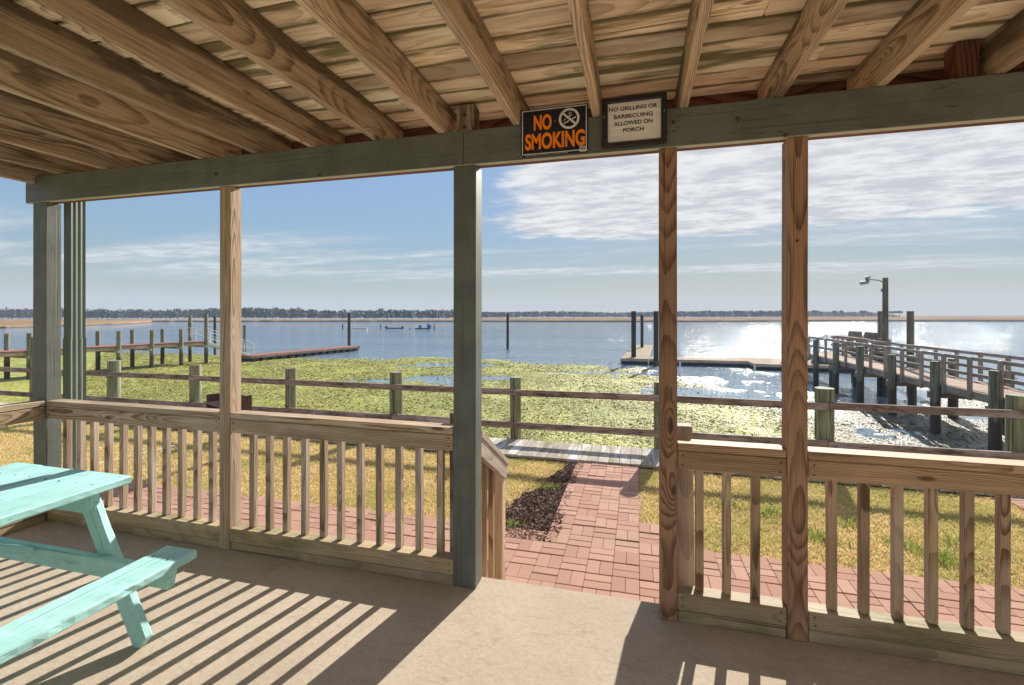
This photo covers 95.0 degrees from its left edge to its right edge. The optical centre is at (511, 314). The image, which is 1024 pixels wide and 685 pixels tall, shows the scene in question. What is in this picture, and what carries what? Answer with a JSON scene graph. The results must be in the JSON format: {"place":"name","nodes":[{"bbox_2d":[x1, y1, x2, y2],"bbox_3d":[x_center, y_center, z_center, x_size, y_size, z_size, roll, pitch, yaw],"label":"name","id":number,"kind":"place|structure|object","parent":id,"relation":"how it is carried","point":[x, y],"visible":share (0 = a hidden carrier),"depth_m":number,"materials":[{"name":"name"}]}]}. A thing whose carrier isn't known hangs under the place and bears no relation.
{"place":"outdoors","nodes":[
{"label":"outdoors","id":0,"kind":"place"},
{"bbox_2d":[0,421,32,430],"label":"lawn grass","id":1,"kind":"structure","parent":0,"point":[17,425],"depth_m":8.39,"materials":[{"name":"plant"}]},
{"bbox_2d":[0,315,1023,440],"bbox_3d":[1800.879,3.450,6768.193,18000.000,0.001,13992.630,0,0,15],"label":"water","id":2,"kind":"structure","parent":0,"point":[579,343],"depth_m":59.97,"materials":[{"name":"blue liquid"}]},
{"bbox_2d":[0,320,151,327],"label":"marsh","id":3,"kind":"structure","parent":2,"relation":"on","point":[12,324],"depth_m":159.18,"materials":[{"name":"beige plant"}]},
{"bbox_2d":[0,314,207,379],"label":"pier","id":4,"kind":"structure","parent":2,"relation":"in","point":[6,353],"depth_m":29.65,"materials":[{"name":"grey wood"}]},
{"bbox_2d":[213,316,215,354],"bbox_3d":[-25.324,2.459,40.001,0.211,4.581,0.212,0,0,15],"label":"mooring piling","id":5,"kind":"object","parent":2,"relation":"in","point":[214,335],"visible":0.62,"depth_m":39.93,"materials":[{"name":"grey wood"}]},
{"bbox_2d":[0,307,453,318],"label":"woodland","id":6,"kind":"object","parent":2,"relation":"on","point":[283,313],"visible":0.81,"depth_m":267.25,"materials":[{"name":"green plant"}]},
{"bbox_2d":[243,325,245,354],"bbox_3d":[-19.832,2.770,34.800,0.214,3.961,0.214,0,0,15],"label":"mooring piling","id":7,"kind":"object","parent":2,"relation":"in","point":[244,332],"visible":0.51,"depth_m":34.71,"materials":[{"name":"grey wood"}]},
{"bbox_2d":[241,346,359,361],"bbox_3d":[-17.299,3.205,39.477,1.550,0.430,11.555,0,0,23],"label":"red floating dock","id":8,"kind":"object","parent":2,"relation":"on","point":[283,354],"visible":0.94,"depth_m":37.93,"materials":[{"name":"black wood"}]},
{"bbox_2d":[181,327,253,354],"bbox_3d":[-21.167,1.942,33.793,4.778,2.042,0.839,0,0,-16],"label":"white gangway","id":9,"kind":"object","parent":8,"relation":"on","point":[213,345],"visible":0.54,"depth_m":33.72,"materials":[{"name":"metal"}]},
{"bbox_2d":[348,313,350,345],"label":"mooring piling","id":10,"kind":"object","parent":2,"relation":"in","point":[349,329],"visible":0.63,"depth_m":46.88,"materials":[{"name":"grey wood"}]},
{"bbox_2d":[385,326,403,328],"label":"oyster raft","id":11,"kind":"object","parent":2,"relation":"on","point":[386,327],"visible":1,"depth_m":113.53,"materials":[{"name":"black metal"}]},
{"bbox_2d":[415,324,430,328],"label":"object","id":12,"kind":"object","parent":2,"relation":"on","point":[428,326],"visible":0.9,"depth_m":111.14,"materials":[{"name":"blue metal"}]},
{"bbox_2d":[0,349,1004,450],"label":"floating algae mat","id":13,"kind":"object","parent":2,"relation":"on","point":[17,381],"visible":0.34,"depth_m":18.39,"materials":[{"name":"algae"},{"name":"aquatic plants"}]},
{"bbox_2d":[506,314,508,348],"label":"mooring piling","id":14,"kind":"object","parent":2,"relation":"in","point":[507,331],"visible":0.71,"depth_m":46.60,"materials":[{"name":"grey wood"}]},
{"bbox_2d":[0,316,1023,321],"bbox_3d":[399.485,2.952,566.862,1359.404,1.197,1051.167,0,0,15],"label":"marsh","id":15,"kind":"structure","parent":2,"relation":"on","point":[935,318],"depth_m":233.72,"materials":[{"name":"beige plant"}]},
{"bbox_2d":[482,310,898,317],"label":"blue woodland","id":16,"kind":"object","parent":15,"relation":"on","point":[718,314],"visible":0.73,"depth_m":381.81,"materials":[{"name":"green plant"}]},
{"bbox_2d":[86,350,1020,448],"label":"algae clumps","id":17,"kind":"object","parent":2,"relation":"on","point":[290,360],"visible":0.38,"depth_m":20.08,"materials":[{"name":"green plant"}]},
{"bbox_2d":[631,311,635,356],"bbox_3d":[8.711,2.255,33.600,0.342,4.990,0.345,0,0,15],"label":"mooring piling","id":18,"kind":"object","parent":2,"relation":"in","point":[633,333],"visible":0.64,"depth_m":33.46,"materials":[{"name":"grey wood"}]},
{"bbox_2d":[620,344,652,364],"bbox_3d":[10.859,3.300,39.961,1.917,0.540,15.975,0,0,18],"label":"finger dock","id":19,"kind":"object","parent":2,"relation":"on","point":[642,355],"visible":0.81,"depth_m":34.08,"materials":[{"name":"grey wood"}]},
{"bbox_2d":[640,315,643,347],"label":"mooring piling","id":20,"kind":"object","parent":2,"relation":"in","point":[642,331],"visible":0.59,"depth_m":43.39,"materials":[{"name":"grey wood"}]},
{"bbox_2d":[653,311,657,365],"bbox_3d":[9.695,2.262,31.600,0.324,4.976,0.325,0,0,15],"label":"mooring piling","id":21,"kind":"object","parent":2,"relation":"in","point":[655,361],"visible":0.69,"depth_m":31.46,"materials":[{"name":"grey wood"}]},
{"bbox_2d":[648,357,747,366],"bbox_3d":[12.625,3.325,32.282,6.250,0.550,1.965,0,0,15],"label":"floating dock","id":22,"kind":"object","parent":2,"relation":"on","point":[719,362],"visible":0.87,"depth_m":31.44,"materials":[{"name":"grey wood"}]},
{"bbox_2d":[740,358,850,372],"bbox_3d":[19.159,3.325,30.150,7.525,0.550,4.325,0,0,15],"label":"dock landing","id":23,"kind":"object","parent":2,"relation":"on","point":[772,364],"visible":0.39,"depth_m":29.02,"materials":[{"name":"grey wood"}]},
{"bbox_2d":[834,331,890,382],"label":"pier platform","id":24,"kind":"structure","parent":2,"relation":"in","point":[867,335],"depth_m":22.32,"materials":[{"name":"grey wood"}]},
{"bbox_2d":[859,276,888,396],"bbox_3d":[15.227,1.271,19.726,1.044,5.758,0.233,0,0,12],"label":"pier lamp","id":25,"kind":"object","parent":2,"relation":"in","point":[885,318],"visible":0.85,"depth_m":19.58,"materials":[{"name":"grey metal"}]},
{"bbox_2d":[878,311,881,344],"bbox_3d":[19.262,2.287,24.499,0.295,4.926,0.297,0,0,15],"label":"mooring piling","id":26,"kind":"object","parent":2,"relation":"in","point":[880,323],"visible":0.16,"depth_m":24.41,"materials":[{"name":"grey wood"}]},
{"bbox_2d":[906,311,913,393],"bbox_3d":[17.398,2.301,20.499,0.264,4.897,0.264,0,0,15],"label":"mooring piling","id":27,"kind":"object","parent":2,"relation":"in","point":[910,329],"visible":0.38,"depth_m":20.42,"materials":[{"name":"grey wood"}]},
{"bbox_2d":[808,336,1023,450],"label":"fishing pier","id":28,"kind":"structure","parent":2,"relation":"in","point":[952,386],"depth_m":15.01,"materials":[{"name":"wood"}]},
{"bbox_2d":[0,462,1023,631],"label":"brick path","id":29,"kind":"structure","parent":0,"point":[582,550],"depth_m":3.88,"materials":[{"name":"red brick"}]},
{"bbox_2d":[63,202,85,468],"bbox_3d":[-3.495,0.305,3.868,0.088,3.311,0.296,0,0,15],"label":"downspout","id":30,"kind":"object","parent":29,"relation":"on","point":[74,362],"visible":0.47,"depth_m":3.74,"materials":[{"name":"green paint"}]},
{"bbox_2d":[450,412,452,551],"bbox_3d":[-0.323,1.298,2.869,0.090,1.405,0.090,0,0,15],"label":"newel post","id":31,"kind":"object","parent":29,"relation":"on","point":[451,493],"visible":0.14,"depth_m":2.83,"materials":[{"name":"brown wood"}]},
{"bbox_2d":[481,431,508,579],"bbox_3d":[-0.146,1.338,3.091,0.090,1.284,0.636,0,0,15],"label":"step railing","id":32,"kind":"object","parent":29,"relation":"on","point":[494,463],"visible":0.47,"depth_m":3.14,"materials":[{"name":"brown wood"}]},
{"bbox_2d":[677,423,694,585],"bbox_3d":[0.934,1.298,2.535,0.112,1.406,0.085,0,0,15],"label":"newel post","id":33,"kind":"object","parent":29,"relation":"on","point":[685,533],"visible":0.42,"depth_m":2.49,"materials":[{"name":"brown wood"}]},
{"bbox_2d":[0,421,1023,591],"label":"lawn surface","id":34,"kind":"object","parent":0,"point":[707,529],"visible":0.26,"depth_m":5.03,"materials":[{"name":"plant"}]},
{"bbox_2d":[99,445,174,463],"bbox_3d":[-5.259,1.968,6.619,0.023,0.016,0.944,0,0,24],"label":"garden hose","id":35,"kind":"object","parent":34,"relation":"on","point":[133,455],"visible":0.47,"depth_m":6.54,"materials":[{"name":"rubber"}]},
{"bbox_2d":[204,393,251,410],"bbox_3d":[-3.870,1.555,6.428,0.655,0.890,0.447,0,0,41],"label":"park grill","id":36,"kind":"object","parent":34,"relation":"on","point":[213,401],"visible":0.38,"depth_m":6.46,"materials":[{"name":"metal"}]},
{"bbox_2d":[505,480,981,569],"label":"grass tufts","id":37,"kind":"object","parent":34,"relation":"on","point":[940,554],"visible":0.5,"depth_m":4.20,"materials":[{"name":"green plant"}]},
{"bbox_2d":[0,122,1023,314],"label":"sky","id":38,"kind":"structure","parent":0,"point":[938,214],"materials":[{"name":"blue"}]},
{"bbox_2d":[86,423,990,496],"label":"ground","id":39,"kind":"structure","parent":0,"point":[619,462],"depth_m":6.23,"materials":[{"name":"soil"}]},
{"bbox_2d":[0,337,1023,459],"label":"boardwalk fence","id":40,"kind":"object","parent":39,"relation":"on","point":[824,405],"visible":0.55,"depth_m":7.03,"materials":[{"name":"brown wood"}]},
{"bbox_2d":[0,403,1023,497],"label":"boardwalk","id":41,"kind":"structure","parent":39,"relation":"on","point":[561,451],"depth_m":6.64,"materials":[{"name":"grey wood"}]},
{"bbox_2d":[505,461,582,540],"bbox_3d":[0.284,1.987,5.270,0.834,0.056,2.306,0,0,15],"label":"mulch bed","id":42,"kind":"object","parent":39,"relation":"on","point":[535,501],"visible":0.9,"depth_m":4.85,"materials":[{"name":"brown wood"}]},
{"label":"porch footing","id":43,"kind":"structure","parent":39,"relation":"on","visible":0},
{"bbox_2d":[0,520,1023,684],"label":"porch floor","id":44,"kind":"structure","parent":43,"relation":"on","point":[216,616],"depth_m":2.24,"materials":[{"name":"concrete"}]},
{"bbox_2d":[0,400,44,535],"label":"side railing","id":45,"kind":"object","parent":44,"relation":"on","point":[24,412],"visible":0.82,"depth_m":3.38,"materials":[{"name":"brown wood"}]},
{"bbox_2d":[33,202,61,520],"bbox_3d":[-3.548,0.351,3.584,0.142,2.395,0.102,0,0,15],"label":"porch post","id":46,"kind":"object","parent":44,"relation":"on","point":[47,441],"visible":0.77,"depth_m":3.54,"materials":[{"name":"grey paint"}]},
{"bbox_2d":[26,71,1023,203],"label":"porch beam","id":47,"kind":"structure","parent":46,"relation":"on","point":[994,99],"depth_m":2.48,"materials":[{"name":"grey paint"}]},
{"bbox_2d":[0,160,56,183],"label":"end joist","id":48,"kind":"object","parent":47,"relation":"attached to","point":[16,172],"visible":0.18,"depth_m":3.47,"materials":[{"name":"brown wood"}]},
{"bbox_2d":[0,142,102,173],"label":"ceiling joist","id":49,"kind":"object","parent":47,"relation":"on","point":[10,153],"visible":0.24,"depth_m":3.34,"materials":[{"name":"brown wood"}]},
{"bbox_2d":[0,119,142,169],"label":"ceiling joist","id":50,"kind":"object","parent":47,"relation":"on","point":[30,139],"visible":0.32,"depth_m":3.10,"materials":[{"name":"brown wood"}]},
{"bbox_2d":[0,89,193,164],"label":"ceiling joist","id":51,"kind":"object","parent":47,"relation":"on","point":[22,111],"visible":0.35,"depth_m":2.83,"materials":[{"name":"brown wood"}]},
{"bbox_2d":[0,48,241,158],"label":"ceiling joist","id":52,"kind":"object","parent":47,"relation":"on","point":[28,79],"visible":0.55,"depth_m":2.54,"materials":[{"name":"brown wood"}]},
{"bbox_2d":[0,0,291,152],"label":"ceiling joist","id":53,"kind":"object","parent":47,"relation":"on","point":[32,37],"visible":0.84,"depth_m":2.22,"materials":[{"name":"brown wood"}]},
{"bbox_2d":[22,0,344,146],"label":"ceiling joist","id":54,"kind":"object","parent":47,"relation":"on","point":[129,30],"visible":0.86,"depth_m":2.08,"materials":[{"name":"brown wood"}]},
{"bbox_2d":[160,0,402,139],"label":"ceiling joist","id":55,"kind":"object","parent":47,"relation":"on","point":[244,29],"visible":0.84,"depth_m":2.05,"materials":[{"name":"brown wood"}]},
{"bbox_2d":[295,0,456,133],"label":"ceiling joist","id":56,"kind":"object","parent":47,"relation":"on","point":[355,30],"visible":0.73,"depth_m":2.02,"materials":[{"name":"brown wood"}]},
{"bbox_2d":[457,104,478,131],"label":"wood block","id":57,"kind":"structure","parent":47,"relation":"on","point":[467,117],"depth_m":2.71,"materials":[{"name":"brown wood"}]},
{"bbox_2d":[430,0,529,125],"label":"ceiling joist","id":58,"kind":"object","parent":47,"relation":"on","point":[464,22],"visible":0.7,"depth_m":1.98,"materials":[{"name":"brown wood"}]},
{"bbox_2d":[521,103,587,157],"bbox_3d":[0.225,-0.987,2.520,0.365,0.256,0.007,0,0,15],"label":"no smoking sign","id":59,"kind":"object","parent":47,"relation":"attached to","point":[555,130],"visible":1,"depth_m":2.52,"materials":[{"name":"black metal"}]},
{"bbox_2d":[567,0,601,116],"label":"ceiling joist","id":60,"kind":"object","parent":47,"relation":"on","point":[579,11],"visible":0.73,"depth_m":1.91,"materials":[{"name":"brown wood"}]},
{"bbox_2d":[9,0,1023,141],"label":"ceiling planks","id":61,"kind":"object","parent":60,"relation":"on","point":[639,45],"visible":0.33,"depth_m":2.15,"materials":[{"name":"brown wood"}]},
{"bbox_2d":[194,61,1023,159],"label":"rim joist","id":62,"kind":"object","parent":61,"relation":"attached to","point":[924,76],"visible":0.09,"depth_m":2.59,"materials":[{"name":"brown wood"}]},
{"bbox_2d":[602,92,666,148],"bbox_3d":[0.625,-0.993,2.407,0.322,0.258,0.025,0,0,15],"label":"framed notice","id":63,"kind":"object","parent":47,"relation":"attached to","point":[634,120],"visible":1,"depth_m":2.41,"materials":[{"name":"beige paper"}]},
{"bbox_2d":[674,0,713,107],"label":"ceiling joist","id":64,"kind":"object","parent":47,"relation":"on","point":[699,16],"visible":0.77,"depth_m":1.90,"materials":[{"name":"brown wood"}]},
{"bbox_2d":[757,0,848,98],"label":"ceiling joist","id":65,"kind":"object","parent":47,"relation":"on","point":[814,22],"visible":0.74,"depth_m":1.93,"materials":[{"name":"brown wood"}]},
{"bbox_2d":[846,0,979,89],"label":"ceiling joist","id":66,"kind":"object","parent":47,"relation":"on","point":[918,29],"visible":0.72,"depth_m":1.91,"materials":[{"name":"brown wood"}]},
{"bbox_2d":[944,40,979,79],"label":"wood block","id":67,"kind":"structure","parent":47,"relation":"on","point":[962,59],"depth_m":2.10,"materials":[{"name":"brown wood"}]},
{"bbox_2d":[980,9,1023,75],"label":"ceiling joist","id":68,"kind":"object","parent":47,"relation":"on","point":[1001,49],"visible":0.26,"depth_m":1.99,"materials":[{"name":"brown wood"}]},
{"bbox_2d":[0,462,196,664],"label":"picnic table","id":69,"kind":"object","parent":44,"relation":"on","point":[27,490],"visible":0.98,"depth_m":2.17,"materials":[{"name":"green paint"}]},
{"bbox_2d":[46,399,219,547],"bbox_3d":[-2.701,1.098,3.358,1.607,0.902,0.107,0,0,15],"label":"railing section","id":70,"kind":"object","parent":44,"relation":"on","point":[167,524],"visible":0.87,"depth_m":3.30,"materials":[{"name":"brown wood"}]},
{"bbox_2d":[219,186,240,549],"bbox_3d":[-1.882,0.351,3.139,0.089,2.395,0.098,0,0,15],"label":"porch post","id":71,"kind":"object","parent":44,"relation":"on","point":[230,373],"visible":0.91,"depth_m":3.10,"materials":[{"name":"brown wood"}]},
{"bbox_2d":[230,410,452,584],"bbox_3d":[-1.082,1.099,2.928,1.566,0.903,0.108,0,0,15],"label":"railing section","id":72,"kind":"object","parent":44,"relation":"on","point":[418,561],"visible":0.97,"depth_m":2.88,"materials":[{"name":"brown wood"}]},
{"bbox_2d":[453,165,481,588],"bbox_3d":[-0.256,0.351,2.714,0.137,2.395,0.113,0,0,15],"label":"porch post","id":73,"kind":"object","parent":44,"relation":"on","point":[467,416],"visible":1,"depth_m":2.66,"materials":[{"name":"grey paint"}]},
{"bbox_2d":[659,147,677,620],"bbox_3d":[0.804,0.351,2.422,0.087,2.395,0.096,0,0,15],"label":"porch post","id":74,"kind":"object","parent":44,"relation":"on","point":[668,583],"visible":1,"depth_m":2.38,"materials":[{"name":"brown wood"}]},
{"bbox_2d":[677,438,786,637],"bbox_3d":[1.086,1.099,2.351,0.492,0.902,0.108,0,0,15],"label":"railing section","id":75,"kind":"object","parent":44,"relation":"on","point":[753,611],"visible":0.95,"depth_m":2.32,"materials":[{"name":"brown wood"}]},
{"bbox_2d":[781,136,807,641],"bbox_3d":[1.367,0.351,2.271,0.091,2.395,0.099,0,0,15],"label":"porch post","id":76,"kind":"object","parent":44,"relation":"on","point":[794,361],"visible":0.97,"depth_m":2.23,"materials":[{"name":"brown wood"}]},
{"bbox_2d":[808,446,1023,674],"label":"railing section","id":77,"kind":"object","parent":44,"relation":"on","point":[965,641],"visible":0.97,"depth_m":2.12,"materials":[{"name":"brown wood"}]},
{"bbox_2d":[610,469,654,602],"bbox_3d":[-1.511,2.041,5.017,18.500,0.078,3.720,0,0,15],"label":"paver bed","id":78,"kind":"object","parent":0,"point":[639,498],"visible":0.13,"depth_m":5.00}
]}

